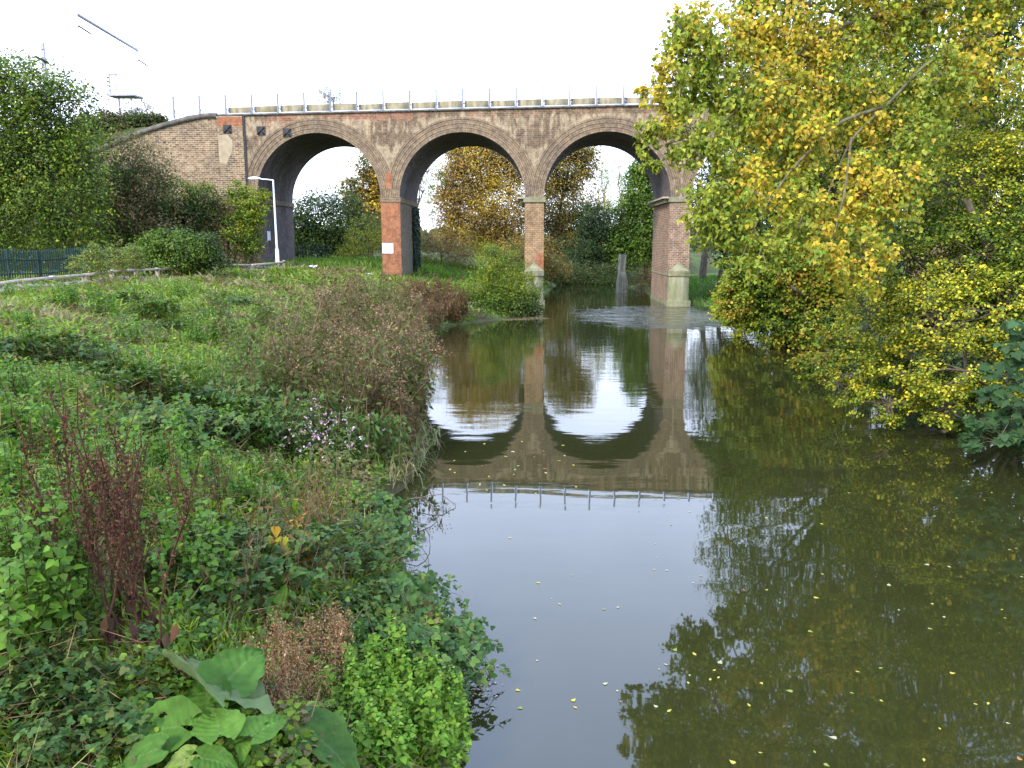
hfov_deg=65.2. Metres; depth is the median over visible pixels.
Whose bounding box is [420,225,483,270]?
brown scrub
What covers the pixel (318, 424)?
himalayan balsam
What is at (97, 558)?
dead dock
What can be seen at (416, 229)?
ivy
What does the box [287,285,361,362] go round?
hemp agrimony
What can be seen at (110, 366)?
bramble
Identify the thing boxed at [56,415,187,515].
nettle
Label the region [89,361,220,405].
bramble
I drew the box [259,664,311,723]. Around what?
brown seeded plant
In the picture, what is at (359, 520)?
bramble
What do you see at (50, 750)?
bramble
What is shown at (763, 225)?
dark tree
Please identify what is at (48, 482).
nettle
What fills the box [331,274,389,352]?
hemp agrimony
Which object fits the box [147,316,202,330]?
bramble
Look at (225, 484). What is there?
dead dock
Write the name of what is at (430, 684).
green herb
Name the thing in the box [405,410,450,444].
sedge
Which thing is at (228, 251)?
brown bush
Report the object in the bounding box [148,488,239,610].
nettle
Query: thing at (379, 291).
hemp agrimony
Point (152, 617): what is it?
dead dock
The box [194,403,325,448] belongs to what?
bramble
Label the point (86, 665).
bramble
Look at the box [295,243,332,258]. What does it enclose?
palisade fence
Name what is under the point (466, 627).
bramble
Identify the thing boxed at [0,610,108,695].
bramble
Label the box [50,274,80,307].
nettle
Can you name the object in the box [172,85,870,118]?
railing
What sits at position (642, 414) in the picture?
water
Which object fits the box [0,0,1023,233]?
sky
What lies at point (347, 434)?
himalayan balsam
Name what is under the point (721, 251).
lime tree
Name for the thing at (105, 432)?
grass tussock
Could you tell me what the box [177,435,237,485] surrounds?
nettle
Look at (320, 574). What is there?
bramble
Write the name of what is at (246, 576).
dead willowherb
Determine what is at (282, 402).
willowherb
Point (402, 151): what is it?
viaduct
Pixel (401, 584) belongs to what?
bramble
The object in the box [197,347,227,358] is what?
grass tussock
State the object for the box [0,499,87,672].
nettle
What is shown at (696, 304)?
reed tuft
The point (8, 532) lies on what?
nettle
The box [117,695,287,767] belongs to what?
burdock
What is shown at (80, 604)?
nettle
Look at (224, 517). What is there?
bramble
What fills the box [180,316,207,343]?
nettle
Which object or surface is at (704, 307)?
reed tuft
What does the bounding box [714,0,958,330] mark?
ash tree
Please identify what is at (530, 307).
bramble mound
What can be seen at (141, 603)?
dead dock
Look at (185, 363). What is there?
nettle
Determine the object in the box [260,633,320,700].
brown seeded plant
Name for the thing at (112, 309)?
nettle
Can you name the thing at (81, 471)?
dead dock
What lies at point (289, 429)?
himalayan balsam
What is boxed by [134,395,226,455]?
nettle
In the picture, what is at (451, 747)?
green herb
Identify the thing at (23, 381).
nettle
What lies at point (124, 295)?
bramble
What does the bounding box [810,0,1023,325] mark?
dark tree
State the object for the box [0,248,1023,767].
ground
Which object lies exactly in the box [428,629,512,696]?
bramble
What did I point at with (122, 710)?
bramble
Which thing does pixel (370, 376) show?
dead willowherb
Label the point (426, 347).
hemp agrimony
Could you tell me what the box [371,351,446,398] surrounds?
dead willowherb
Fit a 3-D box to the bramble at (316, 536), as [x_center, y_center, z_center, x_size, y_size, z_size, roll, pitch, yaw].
[-2.832,1.733,8.166,1.412,0.432,1.798,9,13,41]
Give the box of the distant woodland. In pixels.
[294,224,909,253]
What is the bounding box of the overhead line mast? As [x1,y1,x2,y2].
[34,42,76,127]
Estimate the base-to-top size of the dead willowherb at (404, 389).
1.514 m
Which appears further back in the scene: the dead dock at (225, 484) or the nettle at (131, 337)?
the nettle at (131, 337)
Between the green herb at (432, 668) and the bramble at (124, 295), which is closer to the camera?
the green herb at (432, 668)
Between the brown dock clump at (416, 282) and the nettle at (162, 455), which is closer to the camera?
the nettle at (162, 455)
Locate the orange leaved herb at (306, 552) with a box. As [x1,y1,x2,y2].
[287,498,317,566]
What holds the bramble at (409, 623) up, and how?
on the ground at (694, 270)
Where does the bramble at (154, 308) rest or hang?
on the ground at (694, 270)
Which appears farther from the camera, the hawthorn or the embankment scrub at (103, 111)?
the embankment scrub at (103, 111)
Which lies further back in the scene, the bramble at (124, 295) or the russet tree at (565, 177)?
the russet tree at (565, 177)
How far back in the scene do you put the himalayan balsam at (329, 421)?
15.49 m
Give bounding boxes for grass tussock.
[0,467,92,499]
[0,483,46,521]
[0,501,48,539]
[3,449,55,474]
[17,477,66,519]
[25,429,73,459]
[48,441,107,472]
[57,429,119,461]
[60,415,107,442]
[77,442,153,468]
[86,423,141,443]
[131,337,167,349]
[146,351,179,367]
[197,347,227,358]
[258,447,284,460]
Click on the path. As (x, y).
(248, 268)
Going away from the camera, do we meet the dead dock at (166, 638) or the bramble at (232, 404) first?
the dead dock at (166, 638)
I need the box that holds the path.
[1,266,269,290]
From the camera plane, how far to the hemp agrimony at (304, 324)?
21.38 m
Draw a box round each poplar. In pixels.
[591,157,617,250]
[607,158,630,217]
[631,0,1023,301]
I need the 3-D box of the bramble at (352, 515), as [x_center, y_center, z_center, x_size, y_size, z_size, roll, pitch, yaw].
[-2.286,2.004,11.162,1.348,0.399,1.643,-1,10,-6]
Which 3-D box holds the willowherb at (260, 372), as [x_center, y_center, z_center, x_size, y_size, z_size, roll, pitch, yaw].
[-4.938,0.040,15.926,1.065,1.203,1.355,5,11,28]
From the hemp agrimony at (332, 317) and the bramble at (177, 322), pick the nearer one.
the hemp agrimony at (332, 317)
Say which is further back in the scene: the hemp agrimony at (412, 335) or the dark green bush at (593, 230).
the dark green bush at (593, 230)
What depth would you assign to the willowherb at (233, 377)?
16.59 m
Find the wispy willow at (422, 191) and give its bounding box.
[417,158,450,221]
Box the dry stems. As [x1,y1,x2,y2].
[0,257,521,767]
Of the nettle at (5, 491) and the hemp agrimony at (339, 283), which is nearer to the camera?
the nettle at (5, 491)
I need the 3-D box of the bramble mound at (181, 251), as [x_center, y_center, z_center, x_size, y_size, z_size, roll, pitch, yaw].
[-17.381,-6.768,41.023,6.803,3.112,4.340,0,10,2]
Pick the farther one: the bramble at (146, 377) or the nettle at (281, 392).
the nettle at (281, 392)
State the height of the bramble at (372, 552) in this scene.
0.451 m
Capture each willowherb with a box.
[192,512,296,623]
[203,286,237,318]
[210,307,241,337]
[215,349,266,391]
[226,478,318,592]
[227,321,265,358]
[230,452,327,527]
[237,357,293,407]
[245,476,337,551]
[246,385,324,445]
[250,302,285,329]
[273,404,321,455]
[284,441,347,509]
[287,460,360,524]
[292,311,370,378]
[295,386,356,449]
[298,459,358,530]
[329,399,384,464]
[333,338,384,405]
[349,346,415,449]
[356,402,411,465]
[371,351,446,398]
[376,368,432,415]
[390,313,427,357]
[395,304,438,336]
[396,402,422,448]
[402,311,431,346]
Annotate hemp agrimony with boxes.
[209,281,344,407]
[227,330,277,383]
[259,319,301,381]
[262,284,336,370]
[267,316,398,436]
[282,343,326,403]
[286,350,337,419]
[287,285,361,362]
[296,301,374,388]
[301,336,401,441]
[307,265,364,325]
[314,272,354,308]
[315,286,400,372]
[316,305,356,351]
[318,321,414,411]
[320,264,373,324]
[329,286,425,368]
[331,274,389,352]
[340,326,388,362]
[343,268,371,304]
[345,301,394,352]
[349,303,455,428]
[351,284,378,318]
[357,293,417,332]
[364,317,432,396]
[367,268,404,317]
[373,301,438,387]
[378,313,441,416]
[381,311,426,356]
[386,275,429,325]
[388,316,422,377]
[393,339,432,409]
[398,299,429,341]
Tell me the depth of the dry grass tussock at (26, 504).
7.45 m
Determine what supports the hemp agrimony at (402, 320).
on the ground at (694, 270)
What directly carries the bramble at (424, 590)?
on the ground at (694, 270)
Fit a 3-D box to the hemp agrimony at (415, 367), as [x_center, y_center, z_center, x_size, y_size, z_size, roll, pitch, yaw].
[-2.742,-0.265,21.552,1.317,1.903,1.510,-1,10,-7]
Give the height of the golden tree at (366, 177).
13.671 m
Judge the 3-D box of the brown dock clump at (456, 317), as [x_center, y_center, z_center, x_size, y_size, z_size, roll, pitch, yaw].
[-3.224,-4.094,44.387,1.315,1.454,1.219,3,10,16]
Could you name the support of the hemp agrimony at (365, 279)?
on the ground at (694, 270)
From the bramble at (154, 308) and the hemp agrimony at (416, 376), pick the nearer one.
the hemp agrimony at (416, 376)
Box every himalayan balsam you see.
[271,409,329,460]
[275,419,368,489]
[283,392,355,464]
[307,411,384,468]
[325,405,342,438]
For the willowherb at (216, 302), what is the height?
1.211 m
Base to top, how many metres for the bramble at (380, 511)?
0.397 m
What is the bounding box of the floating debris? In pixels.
[493,317,544,320]
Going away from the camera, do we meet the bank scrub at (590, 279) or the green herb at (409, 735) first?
the green herb at (409, 735)
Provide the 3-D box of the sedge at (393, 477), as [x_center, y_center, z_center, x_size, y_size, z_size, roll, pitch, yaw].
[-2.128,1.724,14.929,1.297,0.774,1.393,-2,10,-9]
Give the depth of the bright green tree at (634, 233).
91.56 m
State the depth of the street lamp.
49.46 m
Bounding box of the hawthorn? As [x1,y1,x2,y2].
[811,64,1023,431]
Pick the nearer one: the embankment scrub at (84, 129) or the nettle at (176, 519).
the nettle at (176, 519)
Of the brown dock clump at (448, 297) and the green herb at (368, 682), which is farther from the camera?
the brown dock clump at (448, 297)
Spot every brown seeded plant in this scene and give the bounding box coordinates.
[214,630,301,714]
[248,601,323,673]
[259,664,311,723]
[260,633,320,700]
[264,612,353,700]
[274,658,336,710]
[285,597,360,668]
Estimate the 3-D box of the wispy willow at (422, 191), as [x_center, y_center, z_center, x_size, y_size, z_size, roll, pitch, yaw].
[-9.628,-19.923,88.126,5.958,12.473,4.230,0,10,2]
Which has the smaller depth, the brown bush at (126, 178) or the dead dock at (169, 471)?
the dead dock at (169, 471)
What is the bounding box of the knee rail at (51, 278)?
[0,260,284,291]
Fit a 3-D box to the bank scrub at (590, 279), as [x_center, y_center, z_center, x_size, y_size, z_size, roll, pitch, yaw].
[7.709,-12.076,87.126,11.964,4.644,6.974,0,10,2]
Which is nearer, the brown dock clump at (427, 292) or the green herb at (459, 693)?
the green herb at (459, 693)
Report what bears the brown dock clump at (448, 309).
on the ground at (694, 270)
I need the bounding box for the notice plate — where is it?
[267,231,270,239]
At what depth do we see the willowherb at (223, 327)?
23.94 m
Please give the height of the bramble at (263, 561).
0.458 m
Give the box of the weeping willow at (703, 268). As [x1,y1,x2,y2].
[690,161,740,278]
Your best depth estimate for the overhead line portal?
60.45 m
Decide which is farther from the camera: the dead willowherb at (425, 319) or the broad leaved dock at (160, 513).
the dead willowherb at (425, 319)
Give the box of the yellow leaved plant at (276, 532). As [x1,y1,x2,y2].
[268,526,289,554]
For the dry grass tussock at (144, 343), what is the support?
on the ground at (694, 270)
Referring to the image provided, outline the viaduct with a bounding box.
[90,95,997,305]
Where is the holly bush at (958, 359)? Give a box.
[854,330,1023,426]
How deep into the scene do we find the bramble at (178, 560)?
7.37 m
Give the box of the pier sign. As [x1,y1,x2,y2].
[382,243,393,253]
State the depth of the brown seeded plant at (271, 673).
6.32 m
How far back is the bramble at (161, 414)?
12.63 m
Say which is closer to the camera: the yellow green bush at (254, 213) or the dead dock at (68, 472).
the dead dock at (68, 472)
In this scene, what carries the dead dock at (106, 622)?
on the ground at (694, 270)
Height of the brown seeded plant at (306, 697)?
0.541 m
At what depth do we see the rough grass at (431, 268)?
65.24 m
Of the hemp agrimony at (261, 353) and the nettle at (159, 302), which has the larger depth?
the nettle at (159, 302)
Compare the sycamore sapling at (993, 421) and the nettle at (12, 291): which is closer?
the sycamore sapling at (993, 421)
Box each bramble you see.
[0,329,91,363]
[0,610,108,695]
[0,621,188,726]
[0,646,127,767]
[0,664,191,766]
[0,687,132,767]
[14,329,113,360]
[31,340,135,370]
[64,354,164,383]
[86,392,213,446]
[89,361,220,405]
[105,525,268,609]
[108,291,163,303]
[119,379,227,409]
[123,298,185,316]
[138,407,277,454]
[140,378,279,413]
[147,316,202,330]
[155,508,307,573]
[167,522,321,647]
[192,391,275,432]
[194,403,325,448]
[197,509,338,584]
[226,295,261,306]
[241,531,360,617]
[257,513,362,571]
[300,512,401,560]
[311,576,393,638]
[312,517,430,580]
[313,505,393,545]
[336,489,415,518]
[341,488,408,517]
[350,530,419,570]
[353,606,436,660]
[354,570,443,620]
[370,513,424,542]
[377,610,463,682]
[410,569,469,620]
[427,601,503,669]
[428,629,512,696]
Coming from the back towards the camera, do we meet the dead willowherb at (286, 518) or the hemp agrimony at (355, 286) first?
the hemp agrimony at (355, 286)
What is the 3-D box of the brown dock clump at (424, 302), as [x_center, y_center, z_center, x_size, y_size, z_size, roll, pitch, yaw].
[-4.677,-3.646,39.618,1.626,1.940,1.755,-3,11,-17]
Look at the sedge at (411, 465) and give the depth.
15.54 m
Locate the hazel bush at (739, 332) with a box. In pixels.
[706,268,770,337]
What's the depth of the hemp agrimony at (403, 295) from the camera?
37.67 m
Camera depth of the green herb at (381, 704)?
6.73 m
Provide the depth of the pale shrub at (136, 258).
37.09 m
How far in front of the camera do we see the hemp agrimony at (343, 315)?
26.25 m
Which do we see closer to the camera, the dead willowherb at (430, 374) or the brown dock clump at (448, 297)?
the dead willowherb at (430, 374)
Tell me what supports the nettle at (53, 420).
on the ground at (694, 270)
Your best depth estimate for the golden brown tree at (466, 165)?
96.25 m
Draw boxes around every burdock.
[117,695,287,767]
[151,644,274,713]
[282,706,359,767]
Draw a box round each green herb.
[295,642,379,718]
[326,672,397,749]
[335,694,413,767]
[343,615,407,689]
[353,642,427,723]
[361,684,448,767]
[365,663,458,744]
[387,638,449,697]
[396,675,441,726]
[405,700,474,767]
[415,687,466,733]
[420,664,466,712]
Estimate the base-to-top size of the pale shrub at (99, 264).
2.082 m
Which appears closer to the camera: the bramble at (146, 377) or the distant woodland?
the bramble at (146, 377)
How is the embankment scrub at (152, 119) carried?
on the embankment
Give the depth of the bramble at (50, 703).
5.24 m
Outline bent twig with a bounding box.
[416,494,455,506]
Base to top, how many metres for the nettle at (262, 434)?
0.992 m
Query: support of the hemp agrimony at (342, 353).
on the ground at (694, 270)
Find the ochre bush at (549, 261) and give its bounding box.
[484,231,575,285]
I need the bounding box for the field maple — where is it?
[711,223,881,379]
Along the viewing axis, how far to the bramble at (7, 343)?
14.77 m
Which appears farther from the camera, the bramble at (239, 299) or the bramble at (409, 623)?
the bramble at (239, 299)
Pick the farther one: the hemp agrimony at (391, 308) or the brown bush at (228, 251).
the brown bush at (228, 251)
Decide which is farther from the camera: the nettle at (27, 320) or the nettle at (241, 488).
the nettle at (27, 320)
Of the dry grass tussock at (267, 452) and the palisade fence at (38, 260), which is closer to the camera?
the dry grass tussock at (267, 452)
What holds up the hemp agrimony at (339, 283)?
on the ground at (694, 270)
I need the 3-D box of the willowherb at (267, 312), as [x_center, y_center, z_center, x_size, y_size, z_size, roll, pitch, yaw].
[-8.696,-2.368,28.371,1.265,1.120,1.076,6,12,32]
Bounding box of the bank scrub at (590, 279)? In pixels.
[543,252,637,284]
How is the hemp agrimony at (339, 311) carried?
on the ground at (694, 270)
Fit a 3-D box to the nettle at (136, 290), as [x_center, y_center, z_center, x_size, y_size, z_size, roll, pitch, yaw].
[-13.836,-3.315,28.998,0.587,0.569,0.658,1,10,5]
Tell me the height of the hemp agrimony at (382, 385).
2.275 m
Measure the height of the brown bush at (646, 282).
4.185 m
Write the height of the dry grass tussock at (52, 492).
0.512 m
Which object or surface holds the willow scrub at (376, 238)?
on the ground at (694, 270)
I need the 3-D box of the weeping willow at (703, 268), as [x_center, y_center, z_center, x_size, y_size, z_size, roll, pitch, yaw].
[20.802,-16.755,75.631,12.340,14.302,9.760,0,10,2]
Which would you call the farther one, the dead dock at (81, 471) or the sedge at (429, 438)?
the sedge at (429, 438)
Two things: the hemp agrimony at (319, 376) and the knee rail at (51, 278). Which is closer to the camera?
the hemp agrimony at (319, 376)
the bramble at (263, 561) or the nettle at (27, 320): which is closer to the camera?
the bramble at (263, 561)
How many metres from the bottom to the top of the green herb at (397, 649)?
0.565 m
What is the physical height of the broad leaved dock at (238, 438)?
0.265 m
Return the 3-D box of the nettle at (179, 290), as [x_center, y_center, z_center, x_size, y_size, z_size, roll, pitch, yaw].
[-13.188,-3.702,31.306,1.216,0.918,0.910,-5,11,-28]
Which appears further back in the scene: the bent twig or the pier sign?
the pier sign
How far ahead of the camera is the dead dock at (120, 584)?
6.19 m
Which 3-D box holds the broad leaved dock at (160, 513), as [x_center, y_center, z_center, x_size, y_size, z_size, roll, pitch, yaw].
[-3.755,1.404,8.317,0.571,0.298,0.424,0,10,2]
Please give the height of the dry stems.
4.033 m
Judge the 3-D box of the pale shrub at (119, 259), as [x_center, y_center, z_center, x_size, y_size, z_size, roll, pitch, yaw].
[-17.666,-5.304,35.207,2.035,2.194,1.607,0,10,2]
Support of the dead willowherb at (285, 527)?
on the ground at (694, 270)
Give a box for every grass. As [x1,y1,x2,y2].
[0,261,521,767]
[221,255,550,301]
[688,274,864,305]
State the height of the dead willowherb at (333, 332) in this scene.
1.960 m
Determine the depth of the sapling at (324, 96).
60.83 m
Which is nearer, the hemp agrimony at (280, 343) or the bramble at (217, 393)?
the bramble at (217, 393)
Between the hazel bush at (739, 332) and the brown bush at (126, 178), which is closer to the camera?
the hazel bush at (739, 332)
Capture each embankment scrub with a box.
[65,111,98,137]
[72,102,128,138]
[93,107,142,136]
[120,110,170,127]
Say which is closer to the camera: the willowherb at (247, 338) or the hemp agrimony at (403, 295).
the willowherb at (247, 338)
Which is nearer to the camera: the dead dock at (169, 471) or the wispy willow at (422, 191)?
the dead dock at (169, 471)
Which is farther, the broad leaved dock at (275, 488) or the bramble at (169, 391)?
the bramble at (169, 391)
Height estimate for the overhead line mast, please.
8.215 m
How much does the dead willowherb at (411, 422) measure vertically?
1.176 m
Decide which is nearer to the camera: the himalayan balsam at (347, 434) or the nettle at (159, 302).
the himalayan balsam at (347, 434)
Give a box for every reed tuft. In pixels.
[691,299,705,306]
[695,301,712,309]
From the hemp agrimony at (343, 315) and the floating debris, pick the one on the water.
the floating debris
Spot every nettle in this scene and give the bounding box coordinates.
[0,356,38,399]
[0,362,80,456]
[0,421,82,503]
[0,470,95,598]
[0,487,78,580]
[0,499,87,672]
[2,283,17,298]
[10,305,40,330]
[19,318,70,357]
[23,459,147,535]
[25,545,121,637]
[30,478,117,537]
[38,358,96,396]
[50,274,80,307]
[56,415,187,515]
[83,282,99,297]
[85,283,121,318]
[86,330,111,356]
[110,311,160,342]
[115,407,195,478]
[126,285,138,294]
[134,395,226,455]
[135,351,172,370]
[138,288,173,318]
[141,493,202,548]
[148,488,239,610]
[160,278,192,297]
[170,350,218,380]
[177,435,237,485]
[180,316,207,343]
[187,350,225,387]
[199,308,244,343]
[212,454,269,518]
[218,286,230,297]
[224,392,277,452]
[229,332,275,371]
[241,444,283,485]
[265,380,297,404]
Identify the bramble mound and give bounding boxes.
[111,221,238,276]
[467,284,546,317]
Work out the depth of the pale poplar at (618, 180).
121.01 m
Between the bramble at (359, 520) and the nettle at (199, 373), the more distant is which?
the nettle at (199, 373)
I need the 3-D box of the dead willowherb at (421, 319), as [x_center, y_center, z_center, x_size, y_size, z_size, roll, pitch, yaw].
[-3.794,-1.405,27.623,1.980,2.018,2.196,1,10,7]
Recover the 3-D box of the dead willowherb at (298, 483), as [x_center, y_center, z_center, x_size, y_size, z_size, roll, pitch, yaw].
[-2.875,1.371,9.949,1.138,1.166,0.883,6,12,30]
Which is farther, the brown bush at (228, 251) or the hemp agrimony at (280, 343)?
the brown bush at (228, 251)
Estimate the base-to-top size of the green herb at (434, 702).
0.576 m
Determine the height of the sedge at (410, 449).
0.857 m
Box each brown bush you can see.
[53,123,196,264]
[188,189,271,267]
[618,259,651,295]
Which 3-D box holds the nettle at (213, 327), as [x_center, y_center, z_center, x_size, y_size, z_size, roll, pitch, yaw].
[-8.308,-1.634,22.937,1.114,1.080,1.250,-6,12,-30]
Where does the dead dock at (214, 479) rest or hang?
on the ground at (694, 270)
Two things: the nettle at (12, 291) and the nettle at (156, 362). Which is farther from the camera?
the nettle at (12, 291)
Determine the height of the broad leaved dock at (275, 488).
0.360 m
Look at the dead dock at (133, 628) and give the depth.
6.23 m
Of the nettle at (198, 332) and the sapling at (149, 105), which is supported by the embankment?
the sapling at (149, 105)
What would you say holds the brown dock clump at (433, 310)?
on the ground at (694, 270)
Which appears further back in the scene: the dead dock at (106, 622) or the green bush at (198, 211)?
the green bush at (198, 211)
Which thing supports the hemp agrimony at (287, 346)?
on the ground at (694, 270)
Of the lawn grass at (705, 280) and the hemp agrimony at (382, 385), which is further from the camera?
the lawn grass at (705, 280)
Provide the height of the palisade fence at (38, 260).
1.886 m
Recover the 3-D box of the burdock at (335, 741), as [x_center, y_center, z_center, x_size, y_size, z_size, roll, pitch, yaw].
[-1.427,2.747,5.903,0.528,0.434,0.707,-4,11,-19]
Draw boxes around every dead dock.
[9,400,146,653]
[9,441,109,612]
[40,371,136,578]
[49,455,200,661]
[60,388,136,618]
[69,445,118,650]
[89,445,153,621]
[96,443,148,655]
[96,473,150,622]
[102,456,159,643]
[113,418,152,599]
[153,422,177,530]
[169,450,234,529]
[185,447,220,520]
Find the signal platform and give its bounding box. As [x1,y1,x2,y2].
[106,60,141,112]
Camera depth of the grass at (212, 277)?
12.30 m
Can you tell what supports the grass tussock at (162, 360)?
on the ground at (694, 270)
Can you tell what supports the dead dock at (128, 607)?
on the ground at (694, 270)
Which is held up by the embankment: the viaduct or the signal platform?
the signal platform
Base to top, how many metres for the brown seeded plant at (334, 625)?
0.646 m
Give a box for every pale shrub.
[60,241,118,280]
[88,238,137,277]
[112,240,150,275]
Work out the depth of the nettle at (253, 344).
19.88 m
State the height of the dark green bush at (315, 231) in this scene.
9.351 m
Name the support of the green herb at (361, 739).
on the ground at (694, 270)
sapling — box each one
[118,97,143,114]
[129,96,158,115]
[315,84,346,103]
[957,319,1023,456]
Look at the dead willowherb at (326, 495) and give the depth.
11.30 m
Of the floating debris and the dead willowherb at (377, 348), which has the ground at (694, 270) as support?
the dead willowherb at (377, 348)
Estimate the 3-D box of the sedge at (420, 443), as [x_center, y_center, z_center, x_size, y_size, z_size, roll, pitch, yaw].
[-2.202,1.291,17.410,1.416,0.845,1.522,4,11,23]
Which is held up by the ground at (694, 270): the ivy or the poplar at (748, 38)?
the poplar at (748, 38)
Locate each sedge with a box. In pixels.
[377,453,428,491]
[381,452,425,486]
[382,434,435,472]
[385,435,433,472]
[392,431,436,464]
[396,443,436,467]
[403,418,456,451]
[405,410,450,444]
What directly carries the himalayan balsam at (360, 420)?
on the ground at (694, 270)
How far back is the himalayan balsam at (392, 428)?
15.65 m
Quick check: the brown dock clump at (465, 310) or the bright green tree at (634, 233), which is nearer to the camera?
the brown dock clump at (465, 310)
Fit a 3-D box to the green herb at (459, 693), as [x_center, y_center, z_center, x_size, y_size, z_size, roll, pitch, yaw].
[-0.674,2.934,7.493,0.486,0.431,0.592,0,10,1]
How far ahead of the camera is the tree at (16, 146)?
43.74 m
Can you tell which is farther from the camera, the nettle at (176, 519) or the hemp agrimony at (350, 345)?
the hemp agrimony at (350, 345)
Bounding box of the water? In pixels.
[388,280,1023,767]
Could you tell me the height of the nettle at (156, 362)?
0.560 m
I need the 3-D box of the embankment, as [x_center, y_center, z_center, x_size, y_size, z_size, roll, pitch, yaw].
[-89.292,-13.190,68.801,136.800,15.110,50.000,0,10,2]
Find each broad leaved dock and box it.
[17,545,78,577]
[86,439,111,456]
[136,510,167,518]
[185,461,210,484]
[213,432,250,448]
[237,485,280,500]
[243,569,307,629]
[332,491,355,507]
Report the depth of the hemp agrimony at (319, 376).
16.81 m
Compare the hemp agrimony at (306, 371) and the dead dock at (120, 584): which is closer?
the dead dock at (120, 584)
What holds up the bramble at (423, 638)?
on the ground at (694, 270)
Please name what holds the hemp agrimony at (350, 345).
on the ground at (694, 270)
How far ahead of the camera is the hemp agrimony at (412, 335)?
25.57 m
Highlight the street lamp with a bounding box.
[248,177,279,264]
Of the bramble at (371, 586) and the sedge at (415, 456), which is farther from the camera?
the sedge at (415, 456)
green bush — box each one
[130,174,235,250]
[217,179,272,262]
[293,180,377,257]
[557,199,629,276]
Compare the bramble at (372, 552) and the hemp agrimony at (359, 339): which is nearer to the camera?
the bramble at (372, 552)
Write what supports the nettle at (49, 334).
on the ground at (694, 270)
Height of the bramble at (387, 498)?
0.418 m
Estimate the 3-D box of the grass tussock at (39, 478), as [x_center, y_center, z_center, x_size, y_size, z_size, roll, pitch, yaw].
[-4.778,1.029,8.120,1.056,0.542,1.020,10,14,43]
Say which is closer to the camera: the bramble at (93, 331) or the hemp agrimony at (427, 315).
the bramble at (93, 331)
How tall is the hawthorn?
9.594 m
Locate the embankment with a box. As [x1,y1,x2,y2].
[0,127,298,271]
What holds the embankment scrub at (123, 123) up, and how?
on the embankment
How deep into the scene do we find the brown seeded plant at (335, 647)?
7.07 m
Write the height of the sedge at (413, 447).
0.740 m
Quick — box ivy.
[411,206,421,271]
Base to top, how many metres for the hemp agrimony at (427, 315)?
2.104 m
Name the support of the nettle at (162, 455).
on the ground at (694, 270)
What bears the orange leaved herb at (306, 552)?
on the ground at (694, 270)
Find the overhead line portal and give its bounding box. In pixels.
[75,8,147,120]
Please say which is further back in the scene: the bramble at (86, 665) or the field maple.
the field maple
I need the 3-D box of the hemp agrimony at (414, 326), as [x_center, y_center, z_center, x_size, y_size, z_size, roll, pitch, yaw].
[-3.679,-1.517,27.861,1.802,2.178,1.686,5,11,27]
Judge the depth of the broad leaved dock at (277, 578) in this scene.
7.46 m
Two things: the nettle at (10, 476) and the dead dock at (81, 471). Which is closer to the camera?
the dead dock at (81, 471)
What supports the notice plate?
attached to the viaduct
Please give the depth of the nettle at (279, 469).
12.21 m
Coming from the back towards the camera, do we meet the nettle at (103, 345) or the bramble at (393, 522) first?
the nettle at (103, 345)
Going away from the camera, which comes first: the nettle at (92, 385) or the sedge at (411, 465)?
the nettle at (92, 385)
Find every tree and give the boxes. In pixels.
[0,41,147,269]
[332,151,381,255]
[422,146,524,256]
[544,146,610,254]
[599,155,694,280]
[691,151,782,287]
[697,126,936,314]
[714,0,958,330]
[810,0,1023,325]
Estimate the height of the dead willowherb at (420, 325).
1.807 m
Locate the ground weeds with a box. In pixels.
[0,269,519,767]
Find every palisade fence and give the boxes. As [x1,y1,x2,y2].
[0,246,151,279]
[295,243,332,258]
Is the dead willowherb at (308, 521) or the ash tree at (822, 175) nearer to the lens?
the dead willowherb at (308, 521)
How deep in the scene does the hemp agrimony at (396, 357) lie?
20.29 m
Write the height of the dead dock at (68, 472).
2.037 m
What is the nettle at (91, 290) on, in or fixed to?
on the ground at (694, 270)
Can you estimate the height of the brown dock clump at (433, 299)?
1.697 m
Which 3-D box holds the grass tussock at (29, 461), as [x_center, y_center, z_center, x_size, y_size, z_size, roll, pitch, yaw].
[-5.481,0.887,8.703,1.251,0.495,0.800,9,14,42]
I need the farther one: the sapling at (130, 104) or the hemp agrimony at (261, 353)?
the sapling at (130, 104)
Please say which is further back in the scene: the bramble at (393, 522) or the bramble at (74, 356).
the bramble at (74, 356)
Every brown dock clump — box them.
[394,278,423,306]
[398,275,430,295]
[402,293,434,325]
[404,294,442,323]
[405,282,433,303]
[422,298,454,330]
[425,273,463,300]
[428,289,444,305]
[430,287,454,306]
[435,296,461,320]
[442,298,465,322]
[444,285,472,317]
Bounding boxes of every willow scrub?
[334,210,381,257]
[446,236,545,310]
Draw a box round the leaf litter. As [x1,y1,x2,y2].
[463,665,502,708]
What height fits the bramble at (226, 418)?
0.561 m
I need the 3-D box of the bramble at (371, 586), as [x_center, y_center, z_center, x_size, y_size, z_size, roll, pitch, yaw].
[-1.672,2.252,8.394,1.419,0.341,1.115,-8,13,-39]

